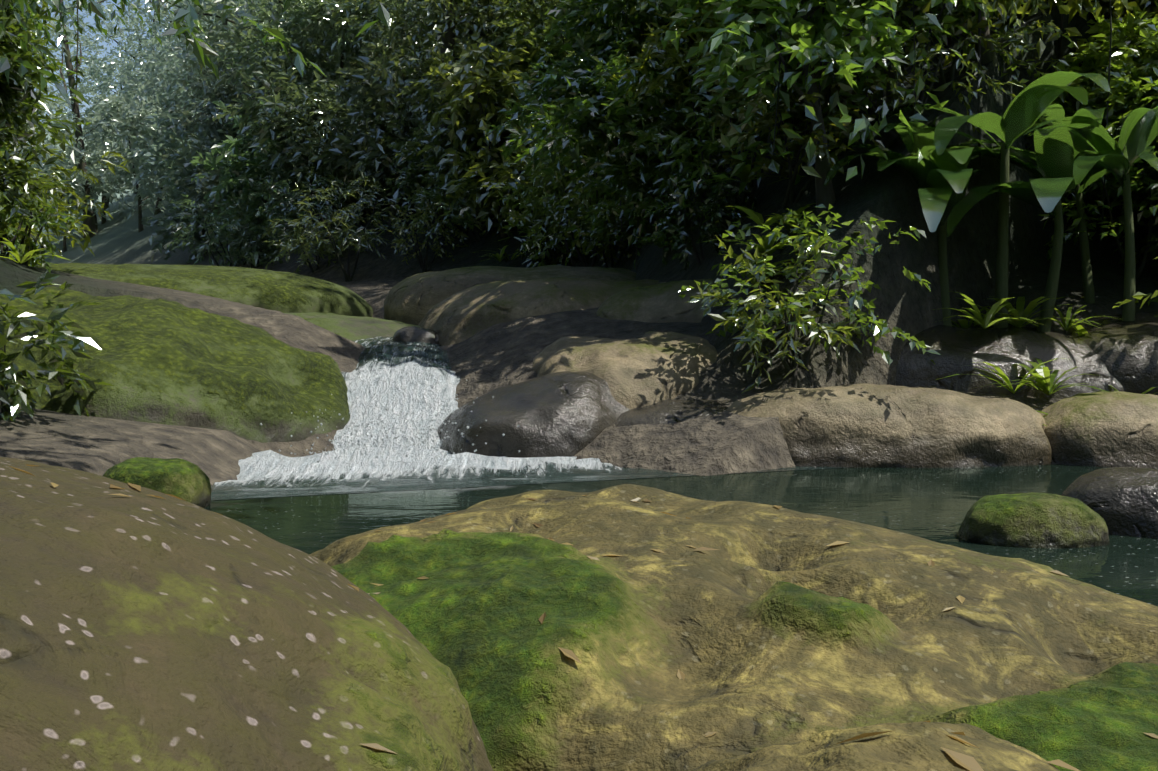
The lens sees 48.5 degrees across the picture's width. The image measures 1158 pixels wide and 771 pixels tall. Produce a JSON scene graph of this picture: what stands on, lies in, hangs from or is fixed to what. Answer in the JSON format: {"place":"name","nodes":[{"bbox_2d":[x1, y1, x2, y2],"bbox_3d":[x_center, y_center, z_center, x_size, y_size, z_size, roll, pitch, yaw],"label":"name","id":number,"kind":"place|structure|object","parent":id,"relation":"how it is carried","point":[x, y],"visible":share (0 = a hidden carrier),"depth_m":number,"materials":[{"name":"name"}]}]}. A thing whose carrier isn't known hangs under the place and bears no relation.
{"place":"outdoors","nodes":[
{"label":"outdoors","id":0,"kind":"place"},
{"bbox_2d":[34,0,178,133],"label":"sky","id":1,"kind":"structure","parent":0,"point":[90,19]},
{"bbox_2d":[0,0,1157,484],"bbox_3d":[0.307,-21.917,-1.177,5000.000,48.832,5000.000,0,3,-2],"label":"ground","id":2,"kind":"structure","parent":0,"point":[494,356],"depth_m":18.47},
{"bbox_2d":[0,9,66,220],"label":"tree","id":3,"kind":"object","parent":2,"relation":"on","point":[19,180],"visible":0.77,"depth_m":18.54,"materials":[{"name":"green plant"}]},
{"bbox_2d":[0,190,80,272],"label":"shrub","id":4,"kind":"object","parent":2,"relation":"on","point":[39,219],"visible":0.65,"depth_m":23.63,"materials":[{"name":"green plant"}]},
{"bbox_2d":[0,0,90,216],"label":"tree","id":5,"kind":"object","parent":2,"relation":"on","point":[15,102],"visible":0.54,"depth_m":18.74,"materials":[{"name":"green plant"}]},
{"bbox_2d":[13,0,87,111],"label":"tree","id":6,"kind":"object","parent":2,"relation":"on","point":[75,59],"visible":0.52,"depth_m":18.78,"materials":[{"name":"green plant"}]},
{"bbox_2d":[0,269,113,421],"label":"shrub","id":7,"kind":"object","parent":2,"relation":"on","point":[10,376],"visible":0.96,"depth_m":13.31,"materials":[{"name":"green plant"}]},
{"bbox_2d":[0,142,129,264],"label":"shrub","id":8,"kind":"object","parent":2,"relation":"on","point":[70,225],"visible":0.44,"depth_m":24.26,"materials":[{"name":"green plant"}]},
{"bbox_2d":[23,0,125,248],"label":"valley tree","id":9,"kind":"object","parent":2,"relation":"on","point":[71,46],"visible":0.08,"depth_m":119.79,"materials":[{"name":"green plant"}]},
{"bbox_2d":[31,143,122,252],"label":"tree","id":10,"kind":"object","parent":2,"relation":"on","point":[78,187],"visible":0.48,"depth_m":99.90,"materials":[{"name":"green plant"}]},
{"bbox_2d":[33,116,153,232],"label":"tree","id":11,"kind":"object","parent":2,"relation":"on","point":[101,147],"visible":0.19,"depth_m":103.43,"materials":[{"name":"green plant"}]},
{"bbox_2d":[45,90,158,224],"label":"tree","id":12,"kind":"object","parent":2,"relation":"on","point":[103,220],"visible":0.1,"depth_m":108.55,"materials":[{"name":"green plant"}]},
{"bbox_2d":[24,0,183,237],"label":"valley tree","id":13,"kind":"object","parent":2,"relation":"on","point":[89,221],"visible":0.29,"depth_m":101.24,"materials":[{"name":"green plant"}]},
{"bbox_2d":[56,40,160,208],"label":"tree","id":14,"kind":"object","parent":2,"relation":"on","point":[87,81],"visible":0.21,"depth_m":124.43,"materials":[{"name":"green plant"}]},
{"bbox_2d":[49,0,175,193],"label":"valley tree","id":15,"kind":"object","parent":2,"relation":"on","point":[126,35],"visible":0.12,"depth_m":122.64,"materials":[{"name":"green plant"}]},
{"bbox_2d":[75,82,172,232],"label":"tree","id":16,"kind":"object","parent":2,"relation":"on","point":[110,124],"visible":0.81,"depth_m":82.12,"materials":[{"name":"green plant"}]},
{"bbox_2d":[89,60,191,214],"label":"tree","id":17,"kind":"object","parent":2,"relation":"on","point":[130,83],"visible":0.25,"depth_m":90.40,"materials":[{"name":"green plant"}]},
{"bbox_2d":[103,457,211,507],"bbox_3d":[-3.866,1.088,11.717,0.969,0.859,0.927,0,3,-2],"label":"pool rock","id":18,"kind":"object","parent":2,"relation":"on","point":[187,481],"visible":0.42,"depth_m":11.45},
{"bbox_2d":[98,0,234,154],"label":"valley tree","id":19,"kind":"object","parent":2,"relation":"on","point":[116,85],"visible":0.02,"depth_m":93.03,"materials":[{"name":"green plant"}]},
{"bbox_2d":[0,286,349,442],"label":"bank rock","id":20,"kind":"object","parent":2,"relation":"on","point":[161,361],"visible":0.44,"depth_m":15.73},
{"bbox_2d":[61,0,291,151],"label":"valley tree","id":21,"kind":"object","parent":2,"relation":"on","point":[201,14],"visible":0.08,"depth_m":56.00,"materials":[{"name":"green plant"}]},
{"bbox_2d":[149,131,210,242],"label":"tree","id":22,"kind":"object","parent":2,"relation":"on","point":[166,182],"visible":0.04,"depth_m":58.18,"materials":[{"name":"green plant"}]},
{"bbox_2d":[141,163,219,263],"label":"bush","id":23,"kind":"object","parent":2,"relation":"on","point":[172,195],"visible":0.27,"depth_m":53.38,"materials":[{"name":"green plant"}]},
{"bbox_2d":[120,18,241,147],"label":"tree","id":24,"kind":"object","parent":2,"relation":"on","point":[171,99],"visible":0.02,"depth_m":79.02,"materials":[{"name":"green plant"}]},
{"bbox_2d":[125,70,240,191],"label":"tree","id":25,"kind":"object","parent":2,"relation":"on","point":[171,118],"visible":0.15,"depth_m":67.67,"materials":[{"name":"green plant"}]},
{"bbox_2d":[117,0,267,167],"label":"valley tree","id":26,"kind":"object","parent":2,"relation":"on","point":[159,64],"visible":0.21,"depth_m":73.56,"materials":[{"name":"green plant"}]},
{"bbox_2d":[0,0,389,108],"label":"tree branch","id":27,"kind":"object","parent":2,"relation":"on","point":[199,46],"visible":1,"depth_m":7.98,"materials":[{"name":"green plant"}]},
{"bbox_2d":[34,263,373,316],"bbox_3d":[-10.074,-1.114,29.591,10.312,3.380,10.054,-2,3,-30],"label":"mossy boulder","id":28,"kind":"object","parent":2,"relation":"on","point":[285,292],"visible":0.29,"depth_m":26.57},
{"bbox_2d":[162,116,258,244],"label":"tree","id":29,"kind":"object","parent":2,"relation":"on","point":[204,148],"visible":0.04,"depth_m":52.75,"materials":[{"name":"green plant"}]},
{"bbox_2d":[185,147,259,244],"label":"tree","id":30,"kind":"object","parent":2,"relation":"on","point":[214,181],"visible":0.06,"depth_m":50.25,"materials":[{"name":"green plant"}]},
{"bbox_2d":[160,34,286,171],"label":"tree","id":31,"kind":"object","parent":2,"relation":"on","point":[209,106],"visible":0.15,"depth_m":55.08,"materials":[{"name":"green plant"}]},
{"bbox_2d":[166,194,293,266],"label":"shrub","id":32,"kind":"object","parent":2,"relation":"on","point":[225,233],"visible":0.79,"depth_m":44.82,"materials":[{"name":"green plant"}]},
{"bbox_2d":[189,100,315,250],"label":"tree","id":33,"kind":"object","parent":2,"relation":"on","point":[232,155],"visible":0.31,"depth_m":45.68,"materials":[{"name":"green plant"}]},
{"bbox_2d":[226,222,280,267],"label":"shrub","id":34,"kind":"object","parent":2,"relation":"on","point":[250,241],"visible":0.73,"depth_m":44.02,"materials":[{"name":"green plant"}]},
{"bbox_2d":[212,197,300,256],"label":"shrub","id":35,"kind":"object","parent":2,"relation":"on","point":[240,215],"visible":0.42,"depth_m":45.39,"materials":[{"name":"green plant"}]},
{"bbox_2d":[216,193,306,254],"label":"shrub","id":36,"kind":"object","parent":2,"relation":"on","point":[259,226],"visible":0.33,"depth_m":44.51,"materials":[{"name":"green plant"}]},
{"bbox_2d":[211,48,393,233],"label":"tree","id":37,"kind":"object","parent":2,"relation":"on","point":[261,131],"visible":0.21,"depth_m":42.50,"materials":[{"name":"green plant"}]},
{"bbox_2d":[206,0,405,120],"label":"tree","id":38,"kind":"object","parent":2,"relation":"on","point":[224,45],"visible":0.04,"depth_m":51.86,"materials":[{"name":"green plant"}]},
{"bbox_2d":[262,222,350,273],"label":"shrub","id":39,"kind":"object","parent":2,"relation":"on","point":[309,252],"visible":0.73,"depth_m":39.18,"materials":[{"name":"green plant"}]},
{"bbox_2d":[211,0,407,139],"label":"valley tree","id":40,"kind":"object","parent":2,"relation":"on","point":[261,12],"visible":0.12,"depth_m":49.10,"materials":[{"name":"green plant"}]},
{"bbox_2d":[252,80,369,243],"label":"tree","id":41,"kind":"object","parent":2,"relation":"on","point":[329,121],"visible":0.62,"depth_m":42.06,"materials":[{"name":"green plant"}]},
{"bbox_2d":[221,0,428,185],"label":"tree","id":42,"kind":"object","parent":2,"relation":"on","point":[317,26],"visible":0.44,"depth_m":46.28,"materials":[{"name":"green plant"}]},
{"bbox_2d":[248,173,423,253],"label":"shrub","id":43,"kind":"object","parent":2,"relation":"on","point":[322,208],"visible":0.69,"depth_m":39.96,"materials":[{"name":"green plant"}]},
{"bbox_2d":[263,161,428,281],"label":"shrub","id":44,"kind":"object","parent":2,"relation":"on","point":[351,237],"visible":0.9,"depth_m":36.95,"materials":[{"name":"green plant"}]},
{"bbox_2d":[283,125,409,240],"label":"tree","id":45,"kind":"object","parent":2,"relation":"on","point":[343,173],"visible":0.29,"depth_m":42.11,"materials":[{"name":"green plant"}]},
{"bbox_2d":[284,312,420,339],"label":"mossy boulder","id":46,"kind":"object","parent":2,"relation":"on","point":[352,327],"visible":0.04,"depth_m":21.29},
{"bbox_2d":[293,25,457,228],"bbox_3d":[-5.717,-8.131,40.310,6.497,6.658,5.125,0,3,-2],"label":"tree","id":47,"kind":"object","parent":2,"relation":"on","point":[379,155],"visible":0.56,"depth_m":39.66,"materials":[{"name":"green plant"}]},
{"bbox_2d":[392,326,438,343],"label":"cascade rock","id":48,"kind":"object","parent":2,"relation":"on","point":[413,334],"visible":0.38,"depth_m":20.21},
{"bbox_2d":[321,0,518,115],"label":"tree","id":49,"kind":"object","parent":2,"relation":"on","point":[360,24],"visible":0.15,"depth_m":43.53,"materials":[{"name":"green plant"}]},
{"bbox_2d":[365,198,482,272],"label":"shrub","id":50,"kind":"object","parent":2,"relation":"on","point":[438,244],"visible":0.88,"depth_m":35.73,"materials":[{"name":"green plant"}]},
{"bbox_2d":[315,0,554,189],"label":"tree","id":51,"kind":"object","parent":2,"relation":"on","point":[438,10],"visible":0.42,"depth_m":36.80,"materials":[{"name":"green plant"}]},
{"bbox_2d":[380,95,496,207],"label":"bush","id":52,"kind":"object","parent":2,"relation":"on","point":[411,169],"visible":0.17,"depth_m":37.94,"materials":[{"name":"green plant"}]},
{"bbox_2d":[396,177,491,237],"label":"shrub","id":53,"kind":"object","parent":2,"relation":"on","point":[419,190],"visible":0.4,"depth_m":36.45,"materials":[{"name":"green plant"}]},
{"bbox_2d":[435,0,458,230],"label":"trunk","id":54,"kind":"object","parent":2,"relation":"on","point":[449,35],"visible":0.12,"depth_m":37.09,"materials":[{"name":"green plant"}]},
{"bbox_2d":[389,99,512,225],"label":"bush","id":55,"kind":"object","parent":2,"relation":"on","point":[441,152],"visible":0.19,"depth_m":36.37,"materials":[{"name":"green plant"}]},
{"bbox_2d":[407,165,537,242],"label":"shrub","id":56,"kind":"object","parent":2,"relation":"on","point":[447,214],"visible":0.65,"depth_m":35.03,"materials":[{"name":"green plant"}]},
{"bbox_2d":[416,34,554,236],"bbox_3d":[-1.941,-6.701,34.645,4.571,5.618,5.138,3,4,43],"label":"bush","id":57,"kind":"object","parent":2,"relation":"on","point":[476,76],"visible":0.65,"depth_m":34.23,"materials":[{"name":"green plant"}]},
{"bbox_2d":[384,265,636,324],"bbox_3d":[-0.784,-1.197,26.423,6.539,2.500,5.939,0,3,-2],"label":"boulder","id":58,"kind":"object","parent":2,"relation":"on","point":[414,299],"visible":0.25,"depth_m":24.30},
{"bbox_2d":[440,0,603,143],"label":"tree","id":59,"kind":"object","parent":2,"relation":"on","point":[519,6],"visible":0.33,"depth_m":34.89,"materials":[{"name":"green plant"}]},
{"bbox_2d":[472,3,585,156],"bbox_3d":[-0.188,-8.032,35.762,5.718,5.051,3.959,0,3,-2],"label":"tree","id":60,"kind":"object","parent":2,"relation":"on","point":[540,33],"visible":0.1,"depth_m":34.95,"materials":[{"name":"green plant"}]},
{"bbox_2d":[211,336,849,499],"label":"cascade water","id":61,"kind":"structure","parent":2,"relation":"on","point":[408,376],"depth_m":15.00,"materials":[{"name":"liquid"}]},
{"bbox_2d":[259,380,519,470],"bbox_3d":[-2.283,0.401,15.929,4.302,0.954,3.935,2,4,38],"label":"water splash","id":62,"kind":"object","parent":61,"relation":"on","point":[377,434],"visible":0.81,"depth_m":15.67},
{"bbox_2d":[437,371,629,457],"bbox_3d":[-0.650,1.250,17.399,3.168,2.959,4.361,-1,3,-20],"label":"boulder","id":63,"kind":"object","parent":2,"relation":"on","point":[566,414],"visible":0.27,"depth_m":15.57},
{"bbox_2d":[418,277,665,345],"bbox_3d":[0.251,-0.347,22.332,6.024,3.020,5.334,-1,3,-19],"label":"boulder","id":64,"kind":"object","parent":2,"relation":"on","point":[461,316],"visible":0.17,"depth_m":20.05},
{"bbox_2d":[515,219,581,267],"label":"shrub","id":65,"kind":"object","parent":2,"relation":"on","point":[552,254],"visible":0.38,"depth_m":31.35,"materials":[{"name":"green plant"}]},
{"bbox_2d":[490,146,619,266],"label":"shrub","id":66,"kind":"object","parent":2,"relation":"on","point":[533,190],"visible":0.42,"depth_m":29.85,"materials":[{"name":"green plant"}]},
{"bbox_2d":[500,107,612,253],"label":"bush","id":67,"kind":"object","parent":2,"relation":"on","point":[513,214],"visible":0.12,"depth_m":31.88,"materials":[{"name":"green plant"}]},
{"bbox_2d":[0,44,1157,425],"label":"ferns undergrowth","id":68,"kind":"object","parent":2,"relation":"on","point":[1018,316],"visible":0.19,"depth_m":17.63,"materials":[{"name":"green plant"}]},
{"bbox_2d":[534,173,659,259],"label":"shrub","id":69,"kind":"object","parent":2,"relation":"on","point":[573,218],"visible":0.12,"depth_m":29.48,"materials":[{"name":"green plant"}]},
{"bbox_2d":[543,152,669,267],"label":"shrub","id":70,"kind":"object","parent":2,"relation":"on","point":[585,234],"visible":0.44,"depth_m":27.36,"materials":[{"name":"green plant"}]},
{"bbox_2d":[531,66,688,227],"bbox_3d":[0.930,-5.339,30.131,4.248,4.938,4.223,0,3,-2],"label":"bush","id":71,"kind":"object","parent":2,"relation":"on","point":[570,174],"visible":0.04,"depth_m":29.50,"materials":[{"name":"green plant"}]},
{"bbox_2d":[568,195,657,264],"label":"shrub","id":72,"kind":"object","parent":2,"relation":"on","point":[628,232],"visible":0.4,"depth_m":27.45,"materials":[{"name":"green plant"}]},
{"bbox_2d":[533,331,717,408],"bbox_3d":[0.694,0.871,17.949,3.462,3.283,3.941,-2,3,-28],"label":"boulder","id":73,"kind":"object","parent":2,"relation":"on","point":[650,368],"visible":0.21,"depth_m":16.64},
{"bbox_2d":[581,151,672,241],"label":"shrub","id":74,"kind":"object","parent":2,"relation":"on","point":[600,215],"visible":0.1,"depth_m":27.16,"materials":[{"name":"green plant"}]},
{"bbox_2d":[478,0,815,270],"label":"tree","id":75,"kind":"object","parent":2,"relation":"on","point":[580,91],"visible":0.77,"depth_m":22.90,"materials":[{"name":"green plant"}]},
{"bbox_2d":[544,106,764,245],"bbox_3d":[1.778,-3.900,23.056,3.915,2.858,3.421,1,3,24],"label":"shrub","id":76,"kind":"object","parent":2,"relation":"on","point":[663,186],"visible":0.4,"depth_m":22.59,"materials":[{"name":"green plant"}]},
{"bbox_2d":[596,278,713,322],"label":"boulder","id":77,"kind":"object","parent":2,"relation":"on","point":[661,303],"visible":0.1,"depth_m":18.96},
{"bbox_2d":[615,399,730,426],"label":"boulder","id":78,"kind":"object","parent":2,"relation":"on","point":[669,411],"visible":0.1,"depth_m":15.69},
{"bbox_2d":[639,160,756,270],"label":"shrub","id":79,"kind":"object","parent":2,"relation":"on","point":[716,203],"visible":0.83,"depth_m":19.92,"materials":[{"name":"green plant"}]},
{"bbox_2d":[601,28,860,221],"bbox_3d":[2.276,-4.036,20.556,4.008,3.062,5.104,0,3,-2],"label":"shrub","id":80,"kind":"object","parent":2,"relation":"on","point":[714,145],"visible":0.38,"depth_m":19.89,"materials":[{"name":"green plant"}]},
{"bbox_2d":[604,0,910,224],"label":"tree","id":81,"kind":"object","parent":2,"relation":"on","point":[672,57],"visible":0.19,"depth_m":21.11,"materials":[{"name":"green plant"}]},
{"bbox_2d":[688,235,885,392],"bbox_3d":[2.646,-0.784,16.333,2.683,2.232,2.434,0,3,-2],"label":"shrub","id":82,"kind":"object","parent":2,"relation":"on","point":[744,317],"visible":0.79,"depth_m":15.94,"materials":[{"name":"green plant"}]},
{"bbox_2d":[692,30,923,208],"bbox_3d":[3.197,-3.752,18.370,3.295,2.391,3.004,0,3,-2],"label":"shrub","id":83,"kind":"object","parent":2,"relation":"on","point":[763,123],"visible":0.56,"depth_m":18.19,"materials":[{"name":"green plant"}]},
{"bbox_2d":[678,204,940,387],"bbox_3d":[2.805,-1.121,16.309,3.156,2.315,3.208,0,3,-2],"label":"shrub","id":84,"kind":"object","parent":2,"relation":"on","point":[857,301],"visible":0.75,"depth_m":16.03,"materials":[{"name":"green plant"}]},
{"bbox_2d":[661,0,986,213],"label":"tree","id":85,"kind":"object","parent":2,"relation":"on","point":[828,43],"visible":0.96,"depth_m":17.35,"materials":[{"name":"green plant"}]},
{"bbox_2d":[729,0,1016,113],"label":"tree","id":86,"kind":"object","parent":2,"relation":"on","point":[922,38],"visible":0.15,"depth_m":19.12,"materials":[{"name":"green plant"}]},
{"bbox_2d":[693,721,1059,770],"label":"boulder","id":87,"kind":"object","parent":2,"relation":"on","point":[914,746],"visible":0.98,"depth_m":2.02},
{"bbox_2d":[727,383,1052,467],"bbox_3d":[3.640,0.982,15.829,4.396,2.027,2.060,0,3,-2],"label":"boulder","id":88,"kind":"object","parent":2,"relation":"on","point":[863,425],"visible":0.29,"depth_m":14.97,"materials":[{"name":"stone"}]},
{"bbox_2d":[766,0,1048,145],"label":"foliage","id":89,"kind":"object","parent":2,"relation":"on","point":[933,78],"visible":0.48,"depth_m":18.19,"materials":[{"name":"green plant"}]},
{"bbox_2d":[818,0,1111,240],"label":"hanging vines","id":90,"kind":"object","parent":2,"relation":"on","point":[979,66],"visible":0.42,"depth_m":18.96,"materials":[{"name":"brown plant"}]},
{"bbox_2d":[824,71,1109,331],"bbox_3d":[5.228,-2.296,17.740,3.858,3.471,3.895,1,3,23],"label":"banana plant","id":91,"kind":"object","parent":2,"relation":"on","point":[941,174],"visible":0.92,"depth_m":17.44,"materials":[{"name":"green plant"}]},
{"bbox_2d":[862,0,1078,100],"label":"foliage","id":92,"kind":"object","parent":2,"relation":"on","point":[958,12],"visible":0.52,"depth_m":19.30,"materials":[{"name":"green plant"}]},
{"bbox_2d":[854,0,1142,66],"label":"tree","id":93,"kind":"object","parent":2,"relation":"on","point":[1072,8],"visible":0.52,"depth_m":19.61,"materials":[{"name":"green plant"}]},
{"bbox_2d":[896,325,1125,398],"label":"boulder","id":94,"kind":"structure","parent":2,"relation":"on","point":[1008,350],"depth_m":17.04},
{"bbox_2d":[970,106,1157,320],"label":"banana plant","id":95,"kind":"object","parent":2,"relation":"on","point":[1099,153],"visible":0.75,"depth_m":17.72,"materials":[{"name":"green plant"}]},
{"bbox_2d":[987,0,1157,43],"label":"tree","id":96,"kind":"object","parent":2,"relation":"on","point":[1114,13],"visible":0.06,"depth_m":21.88,"materials":[{"name":"green plant"}]},
{"bbox_2d":[1025,0,1157,233],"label":"tree","id":97,"kind":"object","parent":2,"relation":"on","point":[1131,83],"visible":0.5,"depth_m":19.64,"materials":[{"name":"green plant"}]},
{"bbox_2d":[1039,391,1157,467],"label":"boulder","id":98,"kind":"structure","parent":2,"relation":"on","point":[1108,429],"depth_m":15.04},
{"bbox_2d":[1040,103,1157,282],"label":"shrub","id":99,"kind":"object","parent":2,"relation":"on","point":[1118,234],"visible":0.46,"depth_m":19.18,"materials":[{"name":"green plant"}]},
{"bbox_2d":[1069,311,1157,394],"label":"boulder","id":100,"kind":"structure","parent":2,"relation":"on","point":[1127,351],"depth_m":17.08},
{"bbox_2d":[1118,63,1157,264],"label":"shrub","id":101,"kind":"object","parent":2,"relation":"on","point":[1151,255],"visible":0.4,"depth_m":19.33,"materials":[{"name":"green plant"}]},
{"bbox_2d":[204,464,1157,605],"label":"pool water","id":102,"kind":"structure","parent":0,"point":[934,504],"depth_m":11.99,"materials":[{"name":"liquid"}]},
{"bbox_2d":[0,457,492,770],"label":"boulder","id":103,"kind":"object","parent":102,"relation":"in","point":[142,630],"visible":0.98,"depth_m":2.52,"materials":[{"name":"stone"}]},
{"bbox_2d":[309,484,1157,770],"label":"boulder","id":104,"kind":"object","parent":102,"relation":"in","point":[763,626],"visible":0.65,"depth_m":3.97,"materials":[{"name":"stone"}]},
{"bbox_2d":[9,465,1157,770],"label":"dead leaf litter","id":105,"kind":"object","parent":104,"relation":"on","point":[967,761],"visible":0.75,"depth_m":3.25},
{"bbox_2d":[958,492,1109,548],"bbox_3d":[3.545,1.200,10.049,1.116,0.717,0.840,1,3,20],"label":"mossy rock","id":106,"kind":"object","parent":102,"relation":"in","point":[1034,520],"visible":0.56,"depth_m":9.75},
{"bbox_2d":[1061,467,1157,538],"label":"boulder","id":107,"kind":"object","parent":102,"relation":"in","point":[1122,501],"visible":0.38,"depth_m":10.30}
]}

